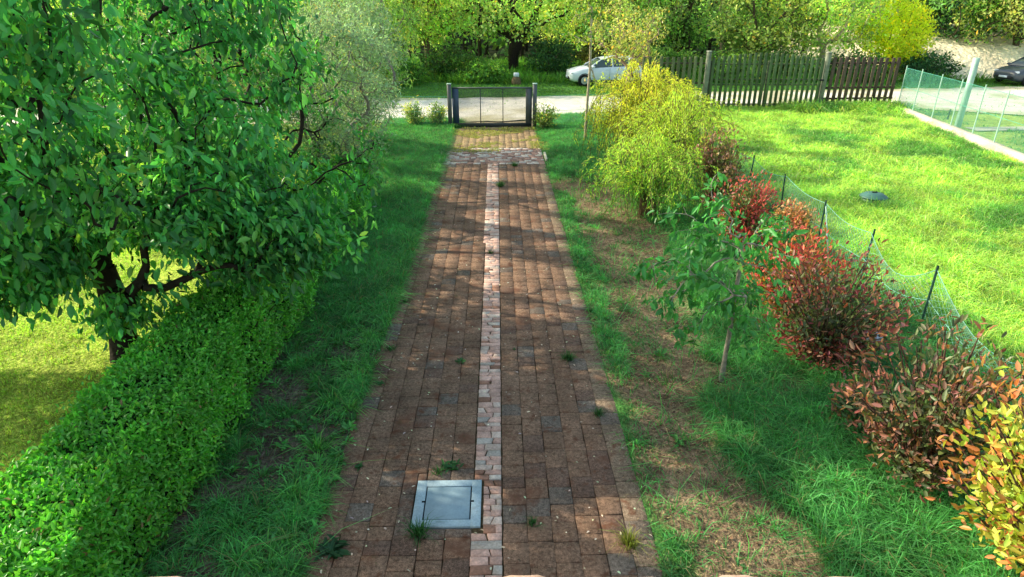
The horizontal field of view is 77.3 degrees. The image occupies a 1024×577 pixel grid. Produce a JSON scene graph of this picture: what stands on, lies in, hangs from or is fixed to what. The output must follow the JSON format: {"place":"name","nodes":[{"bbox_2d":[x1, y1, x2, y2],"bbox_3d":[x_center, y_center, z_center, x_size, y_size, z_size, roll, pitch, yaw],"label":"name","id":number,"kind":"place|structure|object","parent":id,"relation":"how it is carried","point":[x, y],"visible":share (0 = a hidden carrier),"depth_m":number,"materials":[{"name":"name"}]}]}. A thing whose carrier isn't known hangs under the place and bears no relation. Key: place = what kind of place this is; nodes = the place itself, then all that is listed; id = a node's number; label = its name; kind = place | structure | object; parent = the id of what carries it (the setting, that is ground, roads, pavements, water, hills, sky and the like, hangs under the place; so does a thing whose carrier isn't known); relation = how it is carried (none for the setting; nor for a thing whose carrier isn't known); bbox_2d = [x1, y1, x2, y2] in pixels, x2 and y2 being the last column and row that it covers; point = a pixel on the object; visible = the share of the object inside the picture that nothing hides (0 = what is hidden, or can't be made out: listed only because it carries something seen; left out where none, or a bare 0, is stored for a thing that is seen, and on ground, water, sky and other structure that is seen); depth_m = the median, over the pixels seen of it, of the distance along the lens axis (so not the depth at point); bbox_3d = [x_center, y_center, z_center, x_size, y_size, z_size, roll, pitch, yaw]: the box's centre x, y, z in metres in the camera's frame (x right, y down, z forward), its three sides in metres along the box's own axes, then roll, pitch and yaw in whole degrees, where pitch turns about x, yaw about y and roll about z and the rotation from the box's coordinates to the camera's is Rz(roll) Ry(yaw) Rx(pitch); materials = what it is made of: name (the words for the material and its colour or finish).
{"place":"outdoors","nodes":[
{"label":"outdoors","id":0,"kind":"place"},
{"bbox_2d":[0,125,379,471],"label":"lawn grass","id":1,"kind":"structure","parent":0,"point":[75,336],"depth_m":8.82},
{"bbox_2d":[122,116,469,576],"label":"verge grass","id":2,"kind":"structure","parent":0,"point":[417,150],"depth_m":7.98,"materials":[{"name":"plant"}]},
{"bbox_2d":[302,127,662,576],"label":"driveway","id":3,"kind":"structure","parent":0,"point":[512,469],"depth_m":7.57,"materials":[{"name":"brick"}]},
{"bbox_2d":[314,534,350,560],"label":"weed","id":4,"kind":"object","parent":3,"relation":"on","point":[334,544],"visible":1,"depth_m":5.68,"materials":[{"name":"green plant"}]},
{"bbox_2d":[355,463,363,471],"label":"weed","id":5,"kind":"object","parent":3,"relation":"on","point":[358,466],"visible":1,"depth_m":6.68,"materials":[{"name":"green plant"}]},
{"bbox_2d":[380,344,396,353],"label":"weed","id":6,"kind":"object","parent":3,"relation":"on","point":[390,349],"visible":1,"depth_m":8.89,"materials":[{"name":"green plant"}]},
{"bbox_2d":[395,512,446,548],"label":"weed","id":7,"kind":"object","parent":3,"relation":"on","point":[419,529],"visible":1,"depth_m":5.82,"materials":[{"name":"green plant"}]},
{"bbox_2d":[427,464,445,474],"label":"weed","id":8,"kind":"object","parent":3,"relation":"on","point":[437,471],"visible":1,"depth_m":6.59,"materials":[{"name":"green plant"}]},
{"bbox_2d":[411,480,481,529],"bbox_3d":[-0.622,2.092,6.214,0.644,0.051,0.624,-1,24,-1],"label":"manhole cover","id":9,"kind":"object","parent":3,"relation":"on","point":[452,504],"visible":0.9,"depth_m":6.18,"materials":[{"name":"grey blue-grey metal"}]},
{"bbox_2d":[441,458,463,473],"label":"weed","id":10,"kind":"object","parent":3,"relation":"on","point":[454,463],"visible":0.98,"depth_m":6.70,"materials":[{"name":"green plant"}]},
{"bbox_2d":[455,357,465,363],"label":"weed","id":11,"kind":"object","parent":3,"relation":"on","point":[458,360],"visible":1,"depth_m":8.62,"materials":[{"name":"green plant"}]},
{"bbox_2d":[289,171,674,575],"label":"joint moss","id":12,"kind":"object","parent":3,"relation":"on","point":[519,411],"visible":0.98,"depth_m":7.81,"materials":[{"name":"green plant"}]},
{"bbox_2d":[320,173,651,573],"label":"fallen petals","id":13,"kind":"object","parent":3,"relation":"on","point":[487,424],"visible":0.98,"depth_m":7.19,"materials":[{"name":"plant"}]},
{"bbox_2d":[491,180,506,186],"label":"weed","id":14,"kind":"object","parent":3,"relation":"on","point":[501,184],"visible":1,"depth_m":16.55,"materials":[{"name":"green plant"}]},
{"bbox_2d":[523,515,543,529],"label":"weed","id":15,"kind":"object","parent":3,"relation":"on","point":[534,521],"visible":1,"depth_m":5.95,"materials":[{"name":"green plant"}]},
{"bbox_2d":[555,349,579,363],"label":"weed","id":16,"kind":"object","parent":3,"relation":"on","point":[568,356],"visible":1,"depth_m":8.65,"materials":[{"name":"green plant"}]},
{"bbox_2d":[586,407,607,418],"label":"weed","id":17,"kind":"object","parent":3,"relation":"on","point":[598,412],"visible":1,"depth_m":7.51,"materials":[{"name":"green plant"}]},
{"bbox_2d":[601,520,653,560],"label":"weed","id":18,"kind":"object","parent":3,"relation":"on","point":[630,542],"visible":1,"depth_m":5.73,"materials":[{"name":"green plant"}]},
{"bbox_2d":[447,126,549,153],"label":"apron grass","id":19,"kind":"structure","parent":0,"point":[504,129],"depth_m":22.42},
{"bbox_2d":[42,0,956,48],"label":"hill","id":20,"kind":"structure","parent":0,"point":[537,38],"depth_m":64.85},
{"bbox_2d":[0,47,1023,576],"bbox_3d":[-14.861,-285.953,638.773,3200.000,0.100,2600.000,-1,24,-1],"label":"ground","id":21,"kind":"structure","parent":0,"point":[292,393],"depth_m":7.80,"materials":[{"name":"soil"}]},
{"bbox_2d":[0,0,69,81],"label":"garden tree","id":22,"kind":"object","parent":21,"relation":"on","point":[36,31],"visible":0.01,"depth_m":21.00,"materials":[{"name":"green plant"}]},
{"bbox_2d":[5,4,103,80],"bbox_3d":[-22.811,-13.223,29.661,8.840,8.592,8.940,-1,24,-1],"label":"woodland tree","id":23,"kind":"object","parent":21,"relation":"on","point":[68,43],"visible":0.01,"depth_m":31.09,"materials":[{"name":"green plant"}]},
{"bbox_2d":[6,61,109,105],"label":"roadside bush","id":24,"kind":"object","parent":21,"relation":"on","point":[29,80],"visible":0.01,"depth_m":27.34,"materials":[{"name":"green plant"}]},
{"bbox_2d":[17,0,176,85],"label":"woodland tree","id":25,"kind":"object","parent":21,"relation":"on","point":[58,2],"visible":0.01,"depth_m":30.29,"materials":[{"name":"green plant"}]},
{"bbox_2d":[64,0,268,88],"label":"garden tree","id":26,"kind":"object","parent":21,"relation":"on","point":[178,42],"visible":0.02,"depth_m":19.88,"materials":[{"name":"green plant"}]},
{"bbox_2d":[90,0,269,148],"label":"olive tree","id":27,"kind":"object","parent":21,"relation":"on","point":[200,62],"visible":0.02,"depth_m":15.08,"materials":[{"name":"green plant"}]},
{"bbox_2d":[0,147,376,576],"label":"hedge","id":28,"kind":"object","parent":21,"relation":"on","point":[100,486],"visible":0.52,"depth_m":5.87,"materials":[{"name":"green plant"}]},
{"bbox_2d":[0,0,390,363],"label":"cherry tree","id":29,"kind":"object","parent":21,"relation":"on","point":[50,251],"visible":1,"depth_m":7.13,"materials":[{"name":"green plant"}]},
{"bbox_2d":[64,0,388,208],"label":"cherry tree","id":30,"kind":"object","parent":21,"relation":"on","point":[294,151],"visible":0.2,"depth_m":12.49,"materials":[{"name":"green plant"}]},
{"bbox_2d":[164,0,306,88],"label":"woodland tree","id":31,"kind":"object","parent":21,"relation":"on","point":[301,2],"visible":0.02,"depth_m":32.60,"materials":[{"name":"green plant"}]},
{"bbox_2d":[239,45,330,90],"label":"roadside bush","id":32,"kind":"object","parent":21,"relation":"on","point":[272,59],"visible":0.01,"depth_m":31.73,"materials":[{"name":"green plant"}]},
{"bbox_2d":[267,0,388,58],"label":"woodland tree","id":33,"kind":"object","parent":21,"relation":"on","point":[339,20],"visible":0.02,"depth_m":34.24,"materials":[{"name":"green plant"}]},
{"bbox_2d":[256,0,402,175],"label":"olive tree","id":34,"kind":"object","parent":21,"relation":"on","point":[345,40],"visible":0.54,"depth_m":14.11,"materials":[{"name":"green plant"}]},
{"bbox_2d":[288,0,411,151],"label":"olive tree","id":35,"kind":"object","parent":21,"relation":"on","point":[368,12],"visible":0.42,"depth_m":16.97,"materials":[{"name":"green plant"}]},
{"bbox_2d":[273,0,426,133],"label":"willow tree","id":36,"kind":"object","parent":21,"relation":"on","point":[404,12],"visible":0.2,"depth_m":20.32,"materials":[{"name":"green plant"}]},
{"bbox_2d":[285,96,446,125],"bbox_3d":[-5.729,-6.586,23.919,6.621,1.260,0.056,0,24,-1],"label":"wire fence","id":37,"kind":"object","parent":21,"relation":"on","point":[415,107],"visible":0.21,"depth_m":23.89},
{"bbox_2d":[319,0,428,62],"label":"woodland tree","id":38,"kind":"object","parent":21,"relation":"on","point":[422,7],"visible":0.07,"depth_m":39.04,"materials":[{"name":"green plant"}]},
{"bbox_2d":[372,50,431,86],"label":"roadside bush","id":39,"kind":"object","parent":21,"relation":"on","point":[417,73],"visible":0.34,"depth_m":35.20,"materials":[{"name":"green plant"}]},
{"bbox_2d":[401,95,428,123],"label":"bush","id":40,"kind":"object","parent":21,"relation":"on","point":[412,109],"visible":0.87,"depth_m":24.15,"materials":[{"name":"green plant"}]},
{"bbox_2d":[386,0,483,69],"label":"woodland tree","id":41,"kind":"object","parent":21,"relation":"on","point":[430,28],"visible":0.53,"depth_m":41.07,"materials":[{"name":"green plant"}]},
{"bbox_2d":[425,101,447,124],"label":"bush","id":42,"kind":"object","parent":21,"relation":"on","point":[441,115],"visible":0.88,"depth_m":24.19,"materials":[{"name":"green plant"}]},
{"bbox_2d":[416,39,489,80],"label":"roadside bush","id":43,"kind":"object","parent":21,"relation":"on","point":[439,60],"visible":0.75,"depth_m":37.34,"materials":[{"name":"green plant"}]},
{"bbox_2d":[455,54,514,84],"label":"roadside bush","id":44,"kind":"object","parent":21,"relation":"on","point":[484,71],"visible":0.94,"depth_m":36.32,"materials":[{"name":"green plant"}]},
{"bbox_2d":[447,83,536,126],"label":"metal gate","id":45,"kind":"structure","parent":21,"relation":"on","point":[453,102],"depth_m":23.88,"materials":[{"name":"metal"}]},
{"bbox_2d":[165,575,840,576],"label":"parapet wall","id":46,"kind":"structure","parent":21,"relation":"on","point":[543,576],"depth_m":0.63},
{"bbox_2d":[19,0,999,58],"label":"wood","id":47,"kind":"object","parent":21,"relation":"on","point":[499,43],"visible":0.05,"depth_m":52.13,"materials":[{"name":"green plant"}]},
{"bbox_2d":[437,0,585,68],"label":"woodland tree","id":48,"kind":"object","parent":21,"relation":"on","point":[536,21],"visible":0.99,"depth_m":39.03,"materials":[{"name":"green plant"}]},
{"bbox_2d":[511,73,520,84],"bbox_3d":[0.240,-11.733,35.825,0.560,0.660,0.560,-1,24,-1],"label":"roadside marker","id":49,"kind":"object","parent":21,"relation":"on","point":[516,79],"visible":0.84,"depth_m":35.66,"materials":[{"name":"white"}]},
{"bbox_2d":[135,178,932,576],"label":"dry straw","id":50,"kind":"object","parent":21,"relation":"on","point":[617,420],"visible":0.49,"depth_m":7.34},
{"bbox_2d":[532,102,559,128],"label":"bush","id":51,"kind":"object","parent":21,"relation":"on","point":[540,121],"visible":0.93,"depth_m":23.57,"materials":[{"name":"green plant"}]},
{"bbox_2d":[517,31,578,74],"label":"roadside bush","id":52,"kind":"object","parent":21,"relation":"on","point":[549,53],"visible":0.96,"depth_m":38.35,"materials":[{"name":"green plant"}]},
{"bbox_2d":[100,54,1023,151],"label":"roadside grass","id":53,"kind":"structure","parent":21,"relation":"on","point":[534,76],"depth_m":36.35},
{"bbox_2d":[518,0,635,61],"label":"woodland tree","id":54,"kind":"object","parent":21,"relation":"on","point":[577,33],"visible":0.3,"depth_m":43.10,"materials":[{"name":"green plant"}]},
{"bbox_2d":[561,0,612,138],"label":"slim sapling","id":55,"kind":"object","parent":21,"relation":"on","point":[590,28],"visible":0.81,"depth_m":20.51,"materials":[{"name":"green plant"}]},
{"bbox_2d":[537,90,650,123],"bbox_3d":[3.376,-6.945,24.708,5.080,1.260,0.425,-10,26,-20],"label":"wire fence","id":56,"kind":"object","parent":21,"relation":"on","point":[582,109],"visible":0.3,"depth_m":24.20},
{"bbox_2d":[566,33,628,65],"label":"roadside bush","id":57,"kind":"object","parent":21,"relation":"on","point":[583,56],"visible":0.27,"depth_m":40.90,"materials":[{"name":"green plant"}]},
{"bbox_2d":[566,55,641,86],"bbox_3d":[5.187,-12.093,35.541,4.345,1.570,2.040,-2,25,-5],"label":"parked car","id":58,"kind":"object","parent":21,"relation":"on","point":[578,75],"visible":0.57,"depth_m":34.78,"materials":[{"name":"white paint"}]},
{"bbox_2d":[597,331,619,343],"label":"weed","id":59,"kind":"object","parent":21,"relation":"on","point":[608,336],"visible":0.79,"depth_m":9.09,"materials":[{"name":"green plant"}]},
{"bbox_2d":[585,0,670,82],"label":"tree","id":60,"kind":"object","parent":21,"relation":"on","point":[633,45],"visible":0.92,"depth_m":28.10,"materials":[{"name":"green plant"}]},
{"bbox_2d":[572,0,688,55],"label":"woodland tree","id":61,"kind":"object","parent":21,"relation":"on","point":[641,8],"visible":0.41,"depth_m":38.95,"materials":[{"name":"green plant"}]},
{"bbox_2d":[572,59,705,167],"bbox_3d":[3.675,-4.809,17.724,3.352,3.064,3.319,20,31,37],"label":"weeping shrub","id":62,"kind":"object","parent":21,"relation":"on","point":[627,102],"visible":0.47,"depth_m":17.26,"materials":[{"name":"yellow plant"}]},
{"bbox_2d":[579,131,718,226],"bbox_3d":[3.134,-2.475,13.894,2.779,1.991,2.884,21,32,38],"label":"weeping shrub","id":63,"kind":"object","parent":21,"relation":"on","point":[646,191],"visible":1,"depth_m":13.67,"materials":[{"name":"green plant"}]},
{"bbox_2d":[637,36,702,79],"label":"roadside bush","id":64,"kind":"object","parent":21,"relation":"on","point":[674,53],"visible":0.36,"depth_m":37.11,"materials":[{"name":"green plant"}]},
{"bbox_2d":[655,555,685,576],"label":"weed","id":65,"kind":"object","parent":21,"relation":"on","point":[668,568],"visible":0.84,"depth_m":5.49,"materials":[{"name":"green plant"}]},
{"bbox_2d":[641,56,704,97],"bbox_3d":[6.811,-8.813,27.367,2.712,2.118,0.093,0,24,0],"label":"board fence","id":66,"kind":"object","parent":21,"relation":"on","point":[684,63],"visible":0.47,"depth_m":27.06,"materials":[{"name":"brown wood"}]},
{"bbox_2d":[633,0,713,57],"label":"woodland tree","id":67,"kind":"object","parent":21,"relation":"on","point":[687,28],"visible":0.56,"depth_m":40.18,"materials":[{"name":"green plant"}]},
{"bbox_2d":[608,81,740,145],"bbox_3d":[5.235,-5.813,21.000,4.230,2.177,3.970,-1,24,-1],"label":"weeping shrub","id":68,"kind":"object","parent":21,"relation":"on","point":[697,95],"visible":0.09,"depth_m":20.51,"materials":[{"name":"yellow plant"}]},
{"bbox_2d":[607,89,750,195],"bbox_3d":[3.880,-3.529,15.545,3.258,2.539,3.488,-19,31,-35],"label":"weeping shrub","id":69,"kind":"object","parent":21,"relation":"on","point":[683,133],"visible":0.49,"depth_m":15.21,"materials":[{"name":"green plant"}]},
{"bbox_2d":[686,89,706,107],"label":"shrub","id":70,"kind":"object","parent":21,"relation":"on","point":[698,100],"visible":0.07,"depth_m":25.78,"materials":[{"name":"green plant"}]},
{"bbox_2d":[627,171,808,381],"bbox_3d":[2.477,-0.021,7.670,2.292,2.704,1.523,-1,24,-1],"label":"cherry sapling","id":71,"kind":"object","parent":21,"relation":"on","point":[729,308],"visible":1,"depth_m":7.53,"materials":[{"name":"green plant"}]},
{"bbox_2d":[693,122,752,206],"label":"photinia shrub","id":72,"kind":"object","parent":21,"relation":"on","point":[719,160],"visible":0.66,"depth_m":14.31,"materials":[{"name":"red plant"}]},
{"bbox_2d":[680,0,768,56],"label":"woodland tree","id":73,"kind":"object","parent":21,"relation":"on","point":[730,15],"visible":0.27,"depth_m":45.53,"materials":[{"name":"green plant"}]},
{"bbox_2d":[693,45,772,81],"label":"roadside bush","id":74,"kind":"object","parent":21,"relation":"on","point":[737,53],"visible":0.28,"depth_m":36.87,"materials":[{"name":"green plant"}]},
{"bbox_2d":[706,170,792,246],"bbox_3d":[4.400,-1.460,12.156,1.274,1.591,1.390,-11,27,-23],"label":"photinia shrub","id":75,"kind":"object","parent":21,"relation":"on","point":[753,210],"visible":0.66,"depth_m":11.93,"materials":[{"name":"red plant"}]},
{"bbox_2d":[695,0,832,71],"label":"woodland tree","id":76,"kind":"object","parent":21,"relation":"on","point":[749,38],"visible":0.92,"depth_m":37.31,"materials":[{"name":"green plant"}]},
{"bbox_2d":[701,51,832,107],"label":"board gate","id":77,"kind":"structure","parent":21,"relation":"on","point":[820,84],"depth_m":27.27,"materials":[{"name":"brown wood"}]},
{"bbox_2d":[533,110,1023,576],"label":"verge grass","id":78,"kind":"structure","parent":21,"relation":"on","point":[744,408],"depth_m":7.11,"materials":[{"name":"plant"}]},
{"bbox_2d":[758,46,821,80],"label":"roadside bush","id":79,"kind":"object","parent":21,"relation":"on","point":[794,52],"visible":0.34,"depth_m":37.28,"materials":[{"name":"green plant"}]},
{"bbox_2d":[771,194,820,239],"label":"photinia shrub","id":80,"kind":"object","parent":21,"relation":"on","point":[794,212],"visible":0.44,"depth_m":12.71,"materials":[{"name":"red plant"}]},
{"bbox_2d":[737,212,858,317],"bbox_3d":[4.320,-0.304,9.603,1.743,1.762,1.749,-1,24,-1],"label":"photinia shrub","id":81,"kind":"object","parent":21,"relation":"on","point":[815,242],"visible":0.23,"depth_m":9.49,"materials":[{"name":"red plant"}]},
{"bbox_2d":[757,238,924,378],"bbox_3d":[4.120,0.230,8.119,1.833,1.950,1.820,8,26,17],"label":"photinia shrub","id":82,"kind":"object","parent":21,"relation":"on","point":[815,330],"visible":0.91,"depth_m":8.06,"materials":[{"name":"red plant"}]},
{"bbox_2d":[790,0,899,70],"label":"woodland tree","id":83,"kind":"object","parent":21,"relation":"on","point":[841,10],"visible":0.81,"depth_m":37.81,"materials":[{"name":"green plant"}]},
{"bbox_2d":[818,48,890,81],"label":"roadside bush","id":84,"kind":"object","parent":21,"relation":"on","point":[855,56],"visible":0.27,"depth_m":36.79,"materials":[{"name":"green plant"}]},
{"bbox_2d":[823,57,900,104],"bbox_3d":[15.008,-8.798,27.541,3.179,2.225,0.220,-2,25,-5],"label":"board fence","id":85,"kind":"object","parent":21,"relation":"on","point":[863,86],"visible":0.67,"depth_m":27.41,"materials":[{"name":"brown wood"}]},
{"bbox_2d":[700,133,1023,397],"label":"wire fence","id":86,"kind":"object","parent":21,"relation":"on","point":[885,264],"visible":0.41,"depth_m":10.48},
{"bbox_2d":[825,205,828,252],"bbox_3d":[5.885,-1.020,11.952,0.028,0.962,0.571,0,24,1],"label":"fence brace","id":87,"kind":"object","parent":86,"relation":"attached to","point":[826,226],"visible":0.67,"depth_m":11.96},
{"bbox_2d":[819,373,917,441],"bbox_3d":[4.065,1.349,7.180,1.084,0.722,0.881,-1,24,-1],"label":"shrub","id":88,"kind":"object","parent":21,"relation":"on","point":[839,413],"visible":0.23,"depth_m":7.23,"materials":[{"name":"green plant"}]},
{"bbox_2d":[819,0,923,36],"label":"woodland tree","id":89,"kind":"object","parent":21,"relation":"on","point":[860,12],"visible":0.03,"depth_m":45.43,"materials":[{"name":"green plant"}]},
{"bbox_2d":[859,191,887,205],"bbox_3d":[8.524,-2.123,15.104,0.620,0.345,0.620,-1,24,-1],"label":"tank lid","id":90,"kind":"object","parent":21,"relation":"on","point":[869,195],"visible":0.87,"depth_m":14.94,"materials":[{"name":"green plastic"}]},
{"bbox_2d":[852,0,942,74],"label":"round bush","id":91,"kind":"object","parent":21,"relation":"on","point":[900,43],"visible":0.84,"depth_m":37.17,"materials":[{"name":"green plant"}]},
{"bbox_2d":[830,301,1023,502],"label":"photinia shrub","id":92,"kind":"object","parent":21,"relation":"on","point":[916,458],"visible":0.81,"depth_m":6.07,"materials":[{"name":"red plant"}]},
{"bbox_2d":[877,1,977,22],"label":"woodland tree","id":93,"kind":"object","parent":21,"relation":"on","point":[943,16],"depth_m":47.07,"materials":[{"name":"green plant"}]},
{"bbox_2d":[891,47,965,81],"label":"roadside bush","id":94,"kind":"object","parent":21,"relation":"on","point":[930,62],"visible":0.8,"depth_m":37.16,"materials":[{"name":"green plant"}]},
{"bbox_2d":[898,0,1023,43],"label":"woodland tree","id":95,"kind":"object","parent":21,"relation":"on","point":[939,9],"visible":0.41,"depth_m":40.72,"materials":[{"name":"green plant"}]},
{"bbox_2d":[901,108,1023,163],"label":"wall","id":96,"kind":"structure","parent":21,"relation":"on","point":[985,143],"depth_m":21.30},
{"bbox_2d":[898,65,1023,152],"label":"wire fence","id":97,"kind":"object","parent":96,"relation":"on","point":[979,108],"visible":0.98,"depth_m":22.14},
{"bbox_2d":[954,58,980,126],"bbox_3d":[16.907,-7.251,23.787,0.160,2.500,0.160,-1,24,-1],"label":"fence pole","id":98,"kind":"object","parent":21,"relation":"on","point":[973,71],"visible":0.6,"depth_m":23.64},
{"bbox_2d":[922,353,1023,576],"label":"photinia shrub","id":99,"kind":"object","parent":21,"relation":"on","point":[1009,501],"visible":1,"depth_m":5.08,"materials":[{"name":"yellow plant"}]},
{"bbox_2d":[946,0,1023,46],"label":"woodland tree","id":100,"kind":"object","parent":21,"relation":"on","point":[1017,23],"visible":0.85,"depth_m":39.34,"materials":[{"name":"green plant"}]},
{"bbox_2d":[993,57,1023,85],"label":"parked car","id":101,"kind":"object","parent":21,"relation":"on","point":[1013,71],"visible":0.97,"depth_m":35.56,"materials":[{"name":"paint"}]},
{"bbox_2d":[0,86,1023,126],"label":"road","id":102,"kind":"structure","parent":0,"point":[896,93],"depth_m":29.92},
{"bbox_2d":[690,96,1023,382],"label":"field grass","id":103,"kind":"structure","parent":0,"point":[820,148],"depth_m":15.40,"materials":[{"name":"plant"}]},
{"bbox_2d":[769,14,1023,79],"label":"earth bank","id":104,"kind":"structure","parent":0,"point":[998,53],"depth_m":40.12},
{"bbox_2d":[965,126,1023,130],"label":"path","id":105,"kind":"structure","parent":0,"point":[1003,128],"depth_m":23.80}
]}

